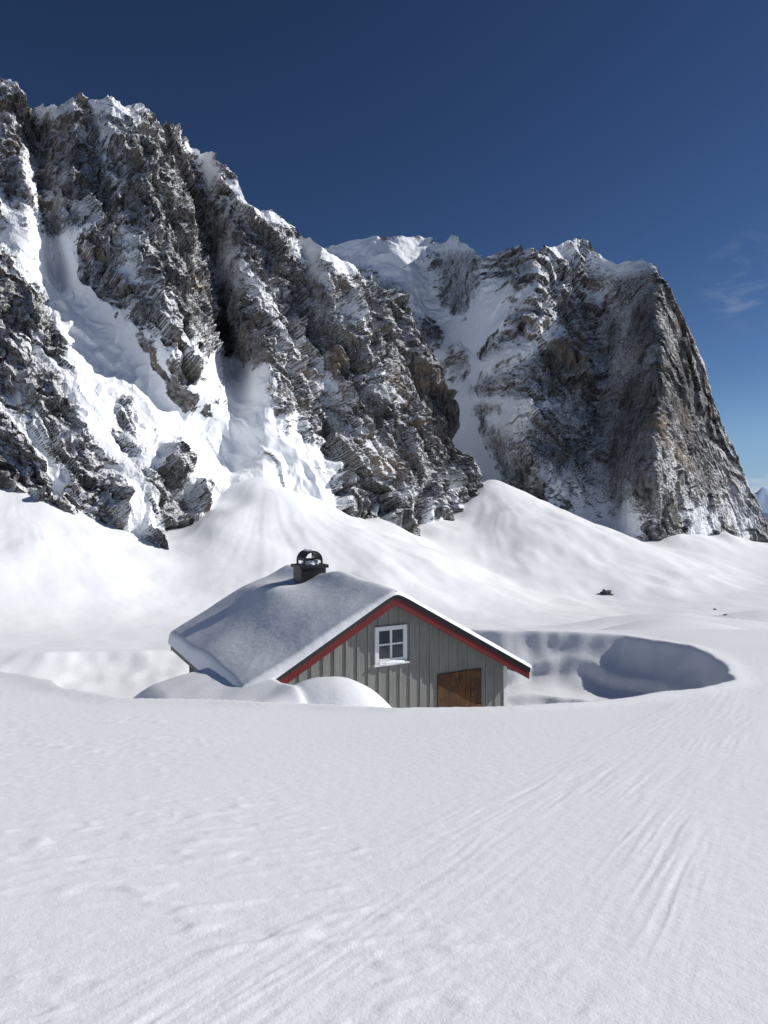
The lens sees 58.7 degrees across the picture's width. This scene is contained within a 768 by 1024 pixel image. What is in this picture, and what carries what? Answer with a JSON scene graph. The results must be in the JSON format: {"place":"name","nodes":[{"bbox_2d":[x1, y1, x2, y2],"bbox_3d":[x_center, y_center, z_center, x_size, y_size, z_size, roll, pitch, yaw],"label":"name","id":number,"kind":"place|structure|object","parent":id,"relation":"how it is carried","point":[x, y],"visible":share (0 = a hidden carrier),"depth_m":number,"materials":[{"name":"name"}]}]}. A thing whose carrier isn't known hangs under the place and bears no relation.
{"place":"outdoors","nodes":[
{"label":"outdoors","id":0,"kind":"place"},
{"bbox_2d":[0,77,483,549],"bbox_3d":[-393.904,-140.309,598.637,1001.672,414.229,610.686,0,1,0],"label":"mountain cliff","id":1,"kind":"structure","parent":0,"point":[189,336],"depth_m":473.16,"materials":[{"name":"grey stone"}]},
{"bbox_2d":[0,477,767,1023],"bbox_3d":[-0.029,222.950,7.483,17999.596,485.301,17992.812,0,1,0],"label":"snow ground","id":2,"kind":"structure","parent":0,"point":[574,831],"depth_m":5.44,"materials":[{"name":"white snow"}]},
{"bbox_2d":[191,605,503,707],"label":"walls","id":3,"kind":"structure","parent":2,"relation":"on","point":[340,662],"depth_m":15.71,"materials":[{"name":"grey wood"}]},
{"bbox_2d":[189,608,496,707],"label":"battens","id":4,"kind":"object","parent":3,"relation":"attached to","point":[410,663],"visible":0.14,"depth_m":15.69,"materials":[{"name":"grey wood"}]},
{"bbox_2d":[374,624,406,663],"bbox_3d":[0.156,2.977,15.413,0.830,0.830,0.050,-1,1,-29],"label":"window frame","id":5,"kind":"object","parent":3,"relation":"attached to","point":[377,660],"visible":1,"depth_m":15.35,"materials":[{"name":"white wood"}]},
{"bbox_2d":[379,629,402,658],"bbox_3d":[0.150,2.976,15.424,0.650,0.650,0.015,-1,1,-29],"label":"window pane","id":6,"kind":"object","parent":5,"relation":"in","point":[384,638],"visible":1,"depth_m":15.41,"materials":[{"name":"glass"}]},
{"bbox_2d":[379,630,402,657],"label":"window muntins","id":7,"kind":"object","parent":5,"relation":"attached to","point":[390,643],"depth_m":15.40,"materials":[{"name":"white wood"}]},
{"bbox_2d":[373,660,409,666],"bbox_3d":[0.168,3.418,15.398,0.910,0.047,0.098,-1,1,-29],"label":"window sill","id":8,"kind":"structure","parent":3,"relation":"attached to","point":[377,665],"depth_m":15.34,"materials":[{"name":"white wood"}]},
{"bbox_2d":[378,659,405,665],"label":"sill snow","id":9,"kind":"structure","parent":8,"relation":"on","point":[390,662],"depth_m":15.34,"materials":[{"name":"white snow"}]},
{"bbox_2d":[437,668,481,706],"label":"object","id":10,"kind":"object","parent":3,"relation":"attached to","point":[460,689],"visible":0.55,"depth_m":16.34,"materials":[{"name":"brown wood"}]},
{"bbox_2d":[465,704,481,706],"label":"shutter rails","id":11,"kind":"object","parent":10,"relation":"attached to","point":[478,705],"visible":0.27,"depth_m":16.56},
{"bbox_2d":[503,666,506,705],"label":"corner boards","id":12,"kind":"object","parent":3,"relation":"attached to","point":[504,685],"visible":0.12,"depth_m":17.01,"materials":[{"name":"white paint"}]},
{"bbox_3d":[-2.844,2.780,17.057,3.450,2.055,6.500,-1,1,-29],"label":"roof","id":13,"kind":"object","parent":3,"relation":"on","visible":0},
{"bbox_2d":[171,646,197,670],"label":"eave fascia","id":14,"kind":"structure","parent":13,"relation":"attached to","point":[184,659],"depth_m":17.60,"materials":[{"name":"grey wood"}]},
{"bbox_2d":[291,563,328,583],"bbox_3d":[-2.037,2.149,18.695,0.840,1.450,0.700,-1,1,-29],"label":"chimney stack","id":15,"kind":"object","parent":13,"relation":"on","point":[302,573],"visible":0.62,"depth_m":18.41,"materials":[{"name":"black metal"}]},
{"bbox_2d":[296,552,322,564],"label":"chimney hood legs","id":16,"kind":"object","parent":15,"relation":"on","point":[297,561],"visible":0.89,"depth_m":18.55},
{"bbox_2d":[297,550,322,560],"bbox_3d":[-2.037,1.179,18.678,0.540,0.270,0.560,-1,1,-29],"label":"chimney hood","id":17,"kind":"object","parent":16,"relation":"on","point":[302,555],"visible":0.82,"depth_m":18.56,"materials":[{"name":"black metal"}]},
{"bbox_2d":[301,559,318,564],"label":"chimney snow","id":18,"kind":"structure","parent":15,"relation":"on","point":[311,562],"depth_m":18.52,"materials":[{"name":"white snow"}]},
{"bbox_2d":[276,591,395,680],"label":"verge trim","id":19,"kind":"structure","parent":13,"relation":"attached to","point":[327,644],"depth_m":14.28,"materials":[{"name":"red wood"}]},
{"bbox_2d":[279,598,395,683],"bbox_3d":[-1.268,2.926,14.195,3.470,2.123,0.032,-1,1,-29],"label":"barge board","id":20,"kind":"object","parent":13,"relation":"attached to","point":[305,666],"visible":0.56,"depth_m":14.35,"materials":[{"name":"red paint"}]},
{"bbox_2d":[168,565,531,686],"bbox_3d":[-1.180,2.688,17.961,7.440,2.356,6.650,-1,1,-29],"label":"roof snow cover","id":21,"kind":"object","parent":13,"relation":"on","point":[277,623],"visible":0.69,"depth_m":15.83,"materials":[{"name":"white snow"}]},
{"bbox_3d":[0.326,2.847,18.816,3.800,2.249,6.500,-1,1,-29],"label":"roof","id":22,"kind":"object","parent":3,"relation":"on","visible":0},
{"bbox_2d":[396,598,528,678],"bbox_3d":[1.920,2.992,15.964,3.820,2.317,0.032,-1,1,-29],"label":"barge board","id":23,"kind":"object","parent":22,"relation":"attached to","point":[457,635],"visible":1,"depth_m":15.87,"materials":[{"name":"red paint"}]},
{"bbox_2d":[396,591,529,671],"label":"verge trim","id":24,"kind":"structure","parent":22,"relation":"attached to","point":[459,630],"depth_m":15.86,"materials":[{"name":"red wood"}]},
{"bbox_2d":[600,589,612,594],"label":"boulder","id":25,"kind":"object","parent":2,"relation":"on","point":[605,592],"visible":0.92,"depth_m":449.75,"materials":[{"name":"grey stone"}]},
{"bbox_2d":[0,0,767,492],"label":"sky","id":26,"kind":"structure","parent":0,"point":[634,129],"materials":[{"name":"blue"}]},
{"bbox_2d":[324,235,767,542],"bbox_3d":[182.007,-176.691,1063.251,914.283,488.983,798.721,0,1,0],"label":"mountain peak","id":27,"kind":"structure","parent":0,"point":[576,378],"depth_m":779.02,"materials":[{"name":"grey stone"}]},
{"bbox_2d":[753,487,767,512],"bbox_3d":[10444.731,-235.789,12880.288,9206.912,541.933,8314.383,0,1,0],"label":"distant hills","id":28,"kind":"structure","parent":0,"point":[761,495],"depth_m":13848.65,"materials":[{"name":"white snow"}]}
]}

